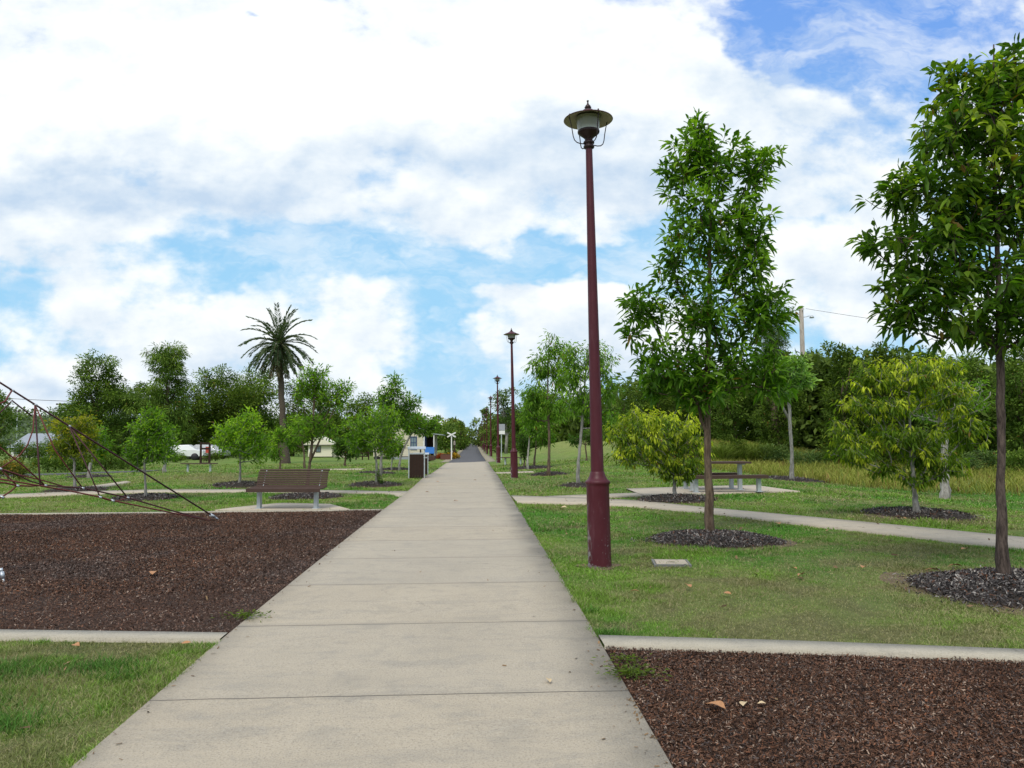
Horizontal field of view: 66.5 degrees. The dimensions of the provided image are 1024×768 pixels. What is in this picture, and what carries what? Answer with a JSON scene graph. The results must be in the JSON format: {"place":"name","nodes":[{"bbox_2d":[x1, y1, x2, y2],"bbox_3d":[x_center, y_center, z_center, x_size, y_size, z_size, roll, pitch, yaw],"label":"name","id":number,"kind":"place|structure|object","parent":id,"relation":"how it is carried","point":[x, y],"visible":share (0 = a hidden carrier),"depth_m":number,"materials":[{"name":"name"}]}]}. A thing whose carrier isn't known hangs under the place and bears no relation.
{"place":"outdoors","nodes":[
{"label":"outdoors","id":0,"kind":"place"},
{"bbox_2d":[0,414,51,445],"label":"hills","id":1,"kind":"structure","parent":0,"point":[38,430],"depth_m":391.53,"materials":[{"name":"green plant"}]},
{"bbox_2d":[0,406,72,444],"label":"hill forest","id":2,"kind":"object","parent":1,"relation":"on","point":[27,419],"visible":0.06,"depth_m":396.80,"materials":[{"name":"green plant"}]},
{"bbox_2d":[0,489,407,497],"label":"side path","id":3,"kind":"structure","parent":0,"point":[398,493],"depth_m":22.63,"materials":[{"name":"concrete"}]},
{"bbox_2d":[71,461,672,767],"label":"path","id":4,"kind":"structure","parent":0,"point":[369,648],"depth_m":5.18,"materials":[{"name":"concrete"}]},
{"bbox_2d":[448,444,485,462],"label":"asphalt path","id":5,"kind":"structure","parent":0,"point":[470,453],"depth_m":79.47,"materials":[{"name":"grey asphalt"}]},
{"bbox_2d":[0,440,1023,767],"bbox_3d":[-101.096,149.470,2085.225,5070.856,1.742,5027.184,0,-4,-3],"label":"ground","id":6,"kind":"structure","parent":0,"point":[562,450],"depth_m":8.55,"materials":[{"name":"green plant"}]},
{"bbox_2d":[0,389,27,461],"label":"gum tree","id":7,"kind":"object","parent":6,"relation":"on","point":[9,420],"visible":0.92,"depth_m":56.12,"materials":[{"name":"green plant"}]},
{"bbox_2d":[0,454,40,479],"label":"shrub","id":8,"kind":"object","parent":6,"relation":"on","point":[14,467],"visible":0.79,"depth_m":30.72,"materials":[{"name":"green plant"}]},
{"bbox_2d":[10,437,51,461],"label":"shrub","id":9,"kind":"object","parent":6,"relation":"on","point":[28,449],"visible":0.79,"depth_m":65.43,"materials":[{"name":"green plant"}]},
{"bbox_2d":[6,433,62,457],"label":"shed","id":10,"kind":"structure","parent":6,"relation":"on","point":[25,438],"depth_m":91.24,"materials":[{"name":"white paint"}]},
{"bbox_2d":[23,454,70,472],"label":"shrub","id":11,"kind":"object","parent":6,"relation":"on","point":[53,464],"visible":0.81,"depth_m":40.28,"materials":[{"name":"green plant"}]},
{"bbox_2d":[35,485,108,492],"bbox_3d":[-13.168,3.179,23.727,2.107,0.199,1.840,0,-4,-3],"label":"mulch bed","id":12,"kind":"object","parent":6,"relation":"on","point":[102,488],"visible":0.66,"depth_m":23.35,"materials":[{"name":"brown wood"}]},
{"bbox_2d":[40,410,103,486],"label":"young tree","id":13,"kind":"object","parent":12,"relation":"on","point":[70,448],"visible":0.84,"depth_m":23.70,"materials":[{"name":"green plant"}]},
{"bbox_2d":[50,348,137,450],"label":"gum tree","id":14,"kind":"object","parent":6,"relation":"on","point":[91,386],"visible":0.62,"depth_m":73.88,"materials":[{"name":"green plant"}]},
{"bbox_2d":[85,424,116,477],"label":"young tree","id":15,"kind":"object","parent":6,"relation":"on","point":[102,433],"visible":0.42,"depth_m":32.01,"materials":[{"name":"green plant"}]},
{"bbox_2d":[87,453,130,469],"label":"shrub","id":16,"kind":"object","parent":6,"relation":"on","point":[109,459],"visible":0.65,"depth_m":43.92,"materials":[{"name":"green plant"}]},
{"bbox_2d":[0,629,227,642],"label":"kerb","id":17,"kind":"structure","parent":6,"relation":"on","point":[110,636],"depth_m":6.05,"materials":[{"name":"concrete"}]},
{"bbox_2d":[109,390,155,457],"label":"gum tree","id":18,"kind":"object","parent":6,"relation":"on","point":[128,417],"visible":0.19,"depth_m":83.60,"materials":[{"name":"green plant"}]},
{"bbox_2d":[102,492,183,501],"bbox_3d":[-9.684,2.942,20.465,1.852,0.184,2.216,0,-4,-3],"label":"mulch bed","id":19,"kind":"object","parent":6,"relation":"on","point":[151,496],"visible":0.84,"depth_m":20.12,"materials":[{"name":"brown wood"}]},
{"bbox_2d":[116,400,185,495],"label":"young tree","id":20,"kind":"object","parent":19,"relation":"on","point":[147,448],"visible":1,"depth_m":20.14,"materials":[{"name":"green plant"}]},
{"bbox_2d":[115,340,198,457],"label":"gum tree","id":21,"kind":"object","parent":6,"relation":"on","point":[169,366],"visible":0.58,"depth_m":75.95,"materials":[{"name":"green plant"}]},
{"bbox_2d":[170,445,205,459],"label":"parked car","id":22,"kind":"object","parent":6,"relation":"on","point":[192,451],"visible":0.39,"depth_m":71.73,"materials":[{"name":"white paint"}]},
{"bbox_2d":[0,509,381,636],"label":"playground mulch","id":23,"kind":"object","parent":6,"relation":"on","point":[123,615],"visible":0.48,"depth_m":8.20,"materials":[{"name":"brown wood"}]},
{"bbox_2d":[0,382,218,581],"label":"climbing net","id":24,"kind":"object","parent":23,"relation":"on","point":[2,574],"visible":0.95,"depth_m":12.31,"materials":[{"name":"fabric"}]},
{"bbox_2d":[0,509,382,514],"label":"kerb","id":25,"kind":"structure","parent":6,"relation":"on","point":[186,512],"depth_m":16.20,"materials":[{"name":"concrete"}]},
{"bbox_2d":[165,380,222,445],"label":"background tree","id":26,"kind":"object","parent":6,"relation":"on","point":[201,412],"visible":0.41,"depth_m":88.25,"materials":[{"name":"green plant"}]},
{"bbox_2d":[190,363,252,444],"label":"gum tree","id":27,"kind":"object","parent":6,"relation":"on","point":[208,381],"visible":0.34,"depth_m":92.70,"materials":[{"name":"green plant"}]},
{"bbox_2d":[204,383,270,455],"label":"background tree","id":28,"kind":"object","parent":6,"relation":"on","point":[233,399],"visible":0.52,"depth_m":90.46,"materials":[{"name":"green plant"}]},
{"bbox_2d":[209,480,266,487],"bbox_3d":[-8.807,3.205,25.105,1.997,0.229,1.774,-3,-5,34],"label":"mulch bed","id":29,"kind":"object","parent":6,"relation":"on","point":[243,484],"visible":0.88,"depth_m":24.70,"materials":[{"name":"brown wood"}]},
{"bbox_2d":[208,406,276,482],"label":"young tree","id":30,"kind":"object","parent":29,"relation":"on","point":[228,441],"visible":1,"depth_m":24.96,"materials":[{"name":"green plant"}]},
{"bbox_2d":[222,362,279,454],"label":"gum tree","id":31,"kind":"object","parent":6,"relation":"on","point":[264,382],"visible":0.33,"depth_m":95.57,"materials":[{"name":"green plant"}]},
{"bbox_2d":[239,302,318,463],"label":"palm tree","id":32,"kind":"object","parent":6,"relation":"on","point":[278,350],"visible":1,"depth_m":57.06,"materials":[{"name":"green plant"}]},
{"bbox_2d":[267,425,290,468],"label":"young tree","id":33,"kind":"object","parent":6,"relation":"on","point":[280,436],"visible":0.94,"depth_m":44.10,"materials":[{"name":"green plant"}]},
{"bbox_2d":[215,503,347,510],"bbox_3d":[-4.930,2.776,17.508,2.870,0.084,1.933,0,-4,-3],"label":"bench pad","id":34,"kind":"object","parent":6,"relation":"on","point":[291,506],"visible":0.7,"depth_m":17.12,"materials":[{"name":"concrete"}]},
{"bbox_2d":[246,469,329,508],"bbox_3d":[-4.854,2.281,16.996,1.620,0.832,0.751,-1,-4,4],"label":"park bench","id":35,"kind":"object","parent":34,"relation":"on","point":[298,478],"visible":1,"depth_m":17.17,"materials":[{"name":"wood"}]},
{"bbox_2d":[279,411,305,468],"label":"young tree","id":36,"kind":"object","parent":6,"relation":"on","point":[297,442],"visible":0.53,"depth_m":44.79,"materials":[{"name":"green plant"}]},
{"bbox_2d":[267,379,318,455],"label":"gum tree","id":37,"kind":"object","parent":6,"relation":"on","point":[288,404],"visible":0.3,"depth_m":88.29,"materials":[{"name":"green plant"}]},
{"bbox_2d":[262,491,346,499],"bbox_3d":[-5.421,2.933,20.667,2.026,0.190,2.226,-3,-5,34],"label":"mulch bed","id":38,"kind":"object","parent":6,"relation":"on","point":[300,495],"visible":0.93,"depth_m":20.24,"materials":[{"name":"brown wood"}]},
{"bbox_2d":[284,357,356,492],"bbox_3d":[-5.085,1.185,20.930,1.968,3.847,1.239,0,-4,-3],"label":"young tree","id":39,"kind":"object","parent":38,"relation":"on","point":[312,426],"visible":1,"depth_m":20.84,"materials":[{"name":"green plant"}]},
{"bbox_2d":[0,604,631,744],"bbox_3d":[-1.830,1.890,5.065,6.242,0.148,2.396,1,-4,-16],"label":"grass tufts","id":40,"kind":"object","parent":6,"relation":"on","point":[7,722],"visible":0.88,"depth_m":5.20,"materials":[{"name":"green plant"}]},
{"bbox_2d":[297,393,348,453],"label":"background tree","id":41,"kind":"object","parent":6,"relation":"on","point":[336,416],"visible":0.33,"depth_m":105.86,"materials":[{"name":"green plant"}]},
{"bbox_2d":[304,436,346,457],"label":"hut","id":42,"kind":"object","parent":6,"relation":"on","point":[324,449],"visible":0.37,"depth_m":80.84,"materials":[{"name":"beige paint"}]},
{"bbox_2d":[331,437,361,465],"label":"young tree","id":43,"kind":"object","parent":6,"relation":"on","point":[340,450],"visible":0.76,"depth_m":49.32,"materials":[{"name":"green plant"}]},
{"bbox_2d":[337,391,377,452],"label":"background tree","id":44,"kind":"object","parent":6,"relation":"on","point":[364,404],"visible":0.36,"depth_m":110.13,"materials":[{"name":"green plant"}]},
{"bbox_2d":[345,480,402,486],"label":"mulch bed","id":45,"kind":"object","parent":6,"relation":"on","point":[372,484],"visible":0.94,"depth_m":25.18,"materials":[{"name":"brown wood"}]},
{"bbox_2d":[337,400,403,482],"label":"young tree","id":46,"kind":"object","parent":45,"relation":"on","point":[375,443],"visible":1,"depth_m":25.36,"materials":[{"name":"green plant"}]},
{"bbox_2d":[378,467,409,470],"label":"mulch bed","id":47,"kind":"object","parent":6,"relation":"on","point":[393,468],"visible":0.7,"depth_m":40.90,"materials":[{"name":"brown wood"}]},
{"bbox_2d":[398,410,443,470],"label":"young tree","id":48,"kind":"object","parent":47,"relation":"on","point":[429,427],"visible":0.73,"depth_m":40.61,"materials":[{"name":"green plant"}]},
{"bbox_2d":[373,370,423,474],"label":"young tree","id":49,"kind":"object","parent":6,"relation":"on","point":[404,410],"visible":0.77,"depth_m":30.25,"materials":[{"name":"green plant"}]},
{"bbox_2d":[373,428,445,458],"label":"station house","id":50,"kind":"structure","parent":6,"relation":"on","point":[413,441],"depth_m":71.45,"materials":[{"name":"metal"}]},
{"bbox_2d":[408,446,425,477],"bbox_3d":[-3.625,2.975,29.688,0.680,1.195,0.700,0,-4,-7],"label":"litter bin","id":51,"kind":"object","parent":6,"relation":"on","point":[416,463],"visible":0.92,"depth_m":29.39,"materials":[{"name":"metal"}]},
{"bbox_2d":[434,425,460,451],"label":"background tree","id":52,"kind":"object","parent":6,"relation":"on","point":[446,440],"visible":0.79,"depth_m":111.12,"materials":[{"name":"green plant"}]},
{"bbox_2d":[488,387,519,453],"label":"gum tree","id":53,"kind":"object","parent":6,"relation":"on","point":[504,417],"visible":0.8,"depth_m":81.88,"materials":[{"name":"green plant"}]},
{"bbox_2d":[504,328,518,477],"bbox_3d":[0.033,0.729,29.649,0.610,5.763,0.610,0,-4,-16],"label":"street lamp","id":54,"kind":"object","parent":6,"relation":"on","point":[511,334],"visible":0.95,"depth_m":29.55,"materials":[{"name":"red metal"}]},
{"bbox_2d":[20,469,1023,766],"bbox_3d":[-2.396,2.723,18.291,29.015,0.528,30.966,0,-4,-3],"label":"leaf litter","id":55,"kind":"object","parent":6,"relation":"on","point":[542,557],"visible":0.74,"depth_m":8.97,"materials":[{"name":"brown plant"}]},
{"bbox_2d":[515,427,534,465],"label":"shrub","id":56,"kind":"object","parent":6,"relation":"on","point":[522,443],"visible":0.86,"depth_m":41.67,"materials":[{"name":"green plant"}]},
{"bbox_2d":[508,465,554,469],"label":"mulch bed","id":57,"kind":"object","parent":6,"relation":"on","point":[534,467],"visible":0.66,"depth_m":38.61,"materials":[{"name":"brown wood"}]},
{"bbox_2d":[519,384,552,468],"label":"young tree","id":58,"kind":"object","parent":57,"relation":"on","point":[532,434],"visible":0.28,"depth_m":38.08,"materials":[{"name":"green plant"}]},
{"bbox_2d":[531,381,558,465],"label":"young tree","id":59,"kind":"object","parent":57,"relation":"on","point":[545,442],"visible":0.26,"depth_m":39.61,"materials":[{"name":"green plant"}]},
{"bbox_2d":[515,328,576,475],"bbox_3d":[1.321,0.744,30.369,2.848,5.810,1.777,0,-4,-3],"label":"young tree","id":60,"kind":"object","parent":6,"relation":"on","point":[534,396],"visible":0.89,"depth_m":30.29,"materials":[{"name":"green plant"}]},
{"bbox_2d":[560,481,585,487],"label":"mulch bed","id":61,"kind":"object","parent":6,"relation":"on","point":[576,484],"visible":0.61,"depth_m":23.81,"materials":[{"name":"grey soil"}]},
{"bbox_2d":[553,339,627,482],"bbox_3d":[2.469,0.897,24.294,2.358,4.724,1.584,0,-4,-3],"label":"young tree","id":62,"kind":"object","parent":61,"relation":"on","point":[582,398],"visible":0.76,"depth_m":24.21,"materials":[{"name":"green plant"}]},
{"bbox_2d":[132,343,1023,457],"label":"thicket","id":63,"kind":"object","parent":6,"relation":"on","point":[807,425],"visible":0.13,"depth_m":53.07,"materials":[{"name":"green plant"}]},
{"bbox_2d":[564,100,612,567],"bbox_3d":[0.992,-0.650,9.489,0.610,5.763,0.610,-1,-4,-3],"label":"street lamp","id":64,"kind":"object","parent":6,"relation":"on","point":[587,122],"visible":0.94,"depth_m":9.39,"materials":[{"name":"red metal"}]},
{"bbox_2d":[607,380,644,439],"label":"background tree","id":65,"kind":"object","parent":6,"relation":"on","point":[625,403],"visible":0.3,"depth_m":62.27,"materials":[{"name":"green plant"}]},
{"bbox_2d":[629,377,690,434],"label":"background tree","id":66,"kind":"object","parent":6,"relation":"on","point":[665,402],"visible":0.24,"depth_m":58.19,"materials":[{"name":"green plant"}]},
{"bbox_2d":[651,559,691,566],"bbox_3d":[1.922,2.164,9.444,0.436,0.041,0.440,-1,-4,5],"label":"pit lid","id":67,"kind":"object","parent":6,"relation":"on","point":[657,563],"visible":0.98,"depth_m":9.36,"materials":[{"name":"concrete"}]},
{"bbox_2d":[635,493,717,503],"bbox_3d":[3.960,2.736,18.866,2.330,0.190,2.175,0,-4,-3],"label":"mulch bed","id":68,"kind":"object","parent":6,"relation":"on","point":[678,498],"visible":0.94,"depth_m":18.40,"materials":[{"name":"brown wood"}]},
{"bbox_2d":[603,403,718,494],"bbox_3d":[3.567,1.664,18.934,2.658,2.482,1.908,-2,-4,22],"label":"young tree","id":69,"kind":"object","parent":68,"relation":"on","point":[655,436],"visible":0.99,"depth_m":18.88,"materials":[{"name":"green plant"}]},
{"bbox_2d":[672,380,718,439],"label":"background tree","id":70,"kind":"object","parent":6,"relation":"on","point":[701,428],"visible":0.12,"depth_m":60.13,"materials":[{"name":"green plant"}]},
{"bbox_2d":[627,485,797,495],"bbox_3d":[5.494,3.048,22.223,5.593,0.128,2.655,1,-4,-22],"label":"picnic pad","id":71,"kind":"object","parent":6,"relation":"on","point":[724,489],"visible":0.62,"depth_m":21.81,"materials":[{"name":"concrete"}]},
{"bbox_2d":[690,461,750,490],"bbox_3d":[5.721,2.577,21.888,1.750,0.800,0.775,0,-4,-5],"label":"picnic table","id":72,"kind":"object","parent":71,"relation":"on","point":[739,472],"visible":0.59,"depth_m":21.87,"materials":[{"name":"metal"}]},
{"bbox_2d":[693,474,768,492],"bbox_3d":[5.838,2.697,21.156,2.150,0.455,0.380,0,-4,-5],"label":"picnic bench","id":73,"kind":"object","parent":71,"relation":"on","point":[756,477],"visible":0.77,"depth_m":21.03,"materials":[{"name":"metal"}]},
{"bbox_2d":[630,528,799,551],"bbox_3d":[2.921,2.236,11.427,2.477,0.185,2.075,0,-4,-3],"label":"mulch bed","id":74,"kind":"object","parent":6,"relation":"on","point":[723,538],"visible":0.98,"depth_m":11.09,"materials":[{"name":"grey plant"}]},
{"bbox_2d":[614,108,803,531],"bbox_3d":[3.017,-0.940,11.927,2.963,6.724,1.646,0,-4,-3],"label":"young tree","id":75,"kind":"object","parent":74,"relation":"on","point":[701,385],"visible":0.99,"depth_m":11.88,"materials":[{"name":"green plant"}]},
{"bbox_2d":[711,442,742,460],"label":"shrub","id":76,"kind":"object","parent":6,"relation":"on","point":[724,452],"visible":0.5,"depth_m":43.18,"materials":[{"name":"green plant"}]},
{"bbox_2d":[711,368,760,441],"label":"background tree","id":77,"kind":"object","parent":6,"relation":"on","point":[735,414],"visible":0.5,"depth_m":56.43,"materials":[{"name":"green plant"}]},
{"bbox_2d":[752,441,789,461],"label":"shrub","id":78,"kind":"object","parent":6,"relation":"on","point":[776,456],"visible":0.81,"depth_m":44.19,"materials":[{"name":"green plant"}]},
{"bbox_2d":[750,299,803,437],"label":"gum tree","id":79,"kind":"object","parent":6,"relation":"on","point":[780,343],"visible":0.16,"depth_m":52.65,"materials":[{"name":"green plant"}]},
{"bbox_2d":[747,375,810,453],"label":"background tree","id":80,"kind":"object","parent":6,"relation":"on","point":[767,429],"visible":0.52,"depth_m":46.33,"materials":[{"name":"green plant"}]},
{"bbox_2d":[766,475,828,482],"bbox_3d":[10.607,3.615,29.799,3.170,0.302,3.183,0,-4,-3],"label":"mulch bed","id":81,"kind":"object","parent":6,"relation":"on","point":[786,478],"visible":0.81,"depth_m":29.07,"materials":[{"name":"brown soil"}]},
{"bbox_2d":[763,351,821,478],"bbox_3d":[10.459,1.230,29.186,2.255,4.973,1.714,0,-4,-3],"label":"young tree","id":82,"kind":"object","parent":81,"relation":"on","point":[803,378],"visible":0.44,"depth_m":29.06,"materials":[{"name":"green plant"}]},
{"bbox_2d":[783,447,831,467],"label":"shrub","id":83,"kind":"object","parent":6,"relation":"on","point":[813,455],"visible":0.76,"depth_m":41.04,"materials":[{"name":"green plant"}]},
{"bbox_2d":[598,635,1023,662],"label":"kerb","id":84,"kind":"structure","parent":6,"relation":"on","point":[793,646],"depth_m":5.63,"materials":[{"name":"concrete"}]},
{"bbox_2d":[604,646,1023,767],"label":"playground mulch","id":85,"kind":"object","parent":6,"relation":"on","point":[817,723],"visible":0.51,"depth_m":4.45,"materials":[{"name":"brown wood"}]},
{"bbox_2d":[594,663,672,685],"bbox_3d":[0.779,1.848,5.052,0.501,0.080,0.428,0,-4,-3],"label":"weed","id":86,"kind":"object","parent":85,"relation":"on","point":[634,670],"visible":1,"depth_m":5.04,"materials":[{"name":"green plant"}]},
{"bbox_2d":[616,438,1023,495],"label":"long grass","id":87,"kind":"structure","parent":6,"relation":"on","point":[823,472],"depth_m":30.41,"materials":[{"name":"green plant"}]},
{"bbox_2d":[815,340,887,460],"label":"background tree","id":88,"kind":"object","parent":6,"relation":"on","point":[845,364],"visible":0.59,"depth_m":42.84,"materials":[{"name":"green plant"}]},
{"bbox_2d":[854,341,919,456],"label":"background tree","id":89,"kind":"object","parent":6,"relation":"on","point":[879,352],"visible":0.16,"depth_m":45.00,"materials":[{"name":"green plant"}]},
{"bbox_2d":[851,506,988,521],"bbox_3d":[7.956,2.482,15.187,2.329,0.211,2.530,0,-4,-3],"label":"mulch bed","id":90,"kind":"object","parent":6,"relation":"on","point":[905,511],"visible":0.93,"depth_m":14.70,"materials":[{"name":"grey plant"}]},
{"bbox_2d":[822,353,996,511],"bbox_3d":[7.562,1.020,14.973,3.370,3.237,1.659,0,-4,-3],"label":"young tree","id":91,"kind":"object","parent":90,"relation":"on","point":[910,441],"visible":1,"depth_m":14.82,"materials":[{"name":"green plant"}]},
{"bbox_2d":[892,344,958,456],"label":"background tree","id":92,"kind":"object","parent":6,"relation":"on","point":[923,354],"visible":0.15,"depth_m":42.73,"materials":[{"name":"green plant"}]},
{"bbox_2d":[902,376,995,498],"bbox_3d":[12.272,1.497,21.873,2.494,3.655,2.013,0,-4,-3],"label":"paperbark tree","id":93,"kind":"object","parent":6,"relation":"on","point":[945,491],"visible":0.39,"depth_m":21.64,"materials":[{"name":"green plant"}]},
{"bbox_2d":[879,565,1023,615],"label":"mulch bed","id":94,"kind":"object","parent":6,"relation":"on","point":[986,586],"visible":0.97,"depth_m":7.57,"materials":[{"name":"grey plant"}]},
{"bbox_2d":[844,32,1023,575],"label":"young tree","id":95,"kind":"object","parent":94,"relation":"on","point":[972,210],"visible":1,"depth_m":8.11,"materials":[{"name":"green plant"}]},
{"bbox_2d":[958,449,996,472],"bbox_3d":[19.105,3.192,31.820,1.894,1.234,1.206,0,-4,-3],"label":"shrub","id":96,"kind":"object","parent":6,"relation":"on","point":[980,464],"visible":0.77,"depth_m":31.72,"materials":[{"name":"green plant"}]},
{"bbox_2d":[951,350,1009,460],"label":"background tree","id":97,"kind":"object","parent":6,"relation":"on","point":[974,372],"visible":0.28,"depth_m":44.97,"materials":[{"name":"green plant"}]},
{"bbox_2d":[984,347,1023,462],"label":"background tree","id":98,"kind":"object","parent":6,"relation":"on","point":[1017,391],"visible":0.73,"depth_m":41.22,"materials":[{"name":"green plant"}]},
{"bbox_2d":[990,447,1023,473],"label":"shrub","id":99,"kind":"object","parent":6,"relation":"on","point":[1013,460],"visible":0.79,"depth_m":30.66,"materials":[{"name":"green plant"}]},
{"bbox_2d":[0,0,1023,437],"label":"sky","id":100,"kind":"structure","parent":0,"point":[408,177],"materials":[{"name":"white"}]},
{"bbox_2d":[511,495,1023,550],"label":"side path","id":101,"kind":"structure","parent":0,"point":[952,536],"depth_m":13.58,"materials":[{"name":"concrete"}]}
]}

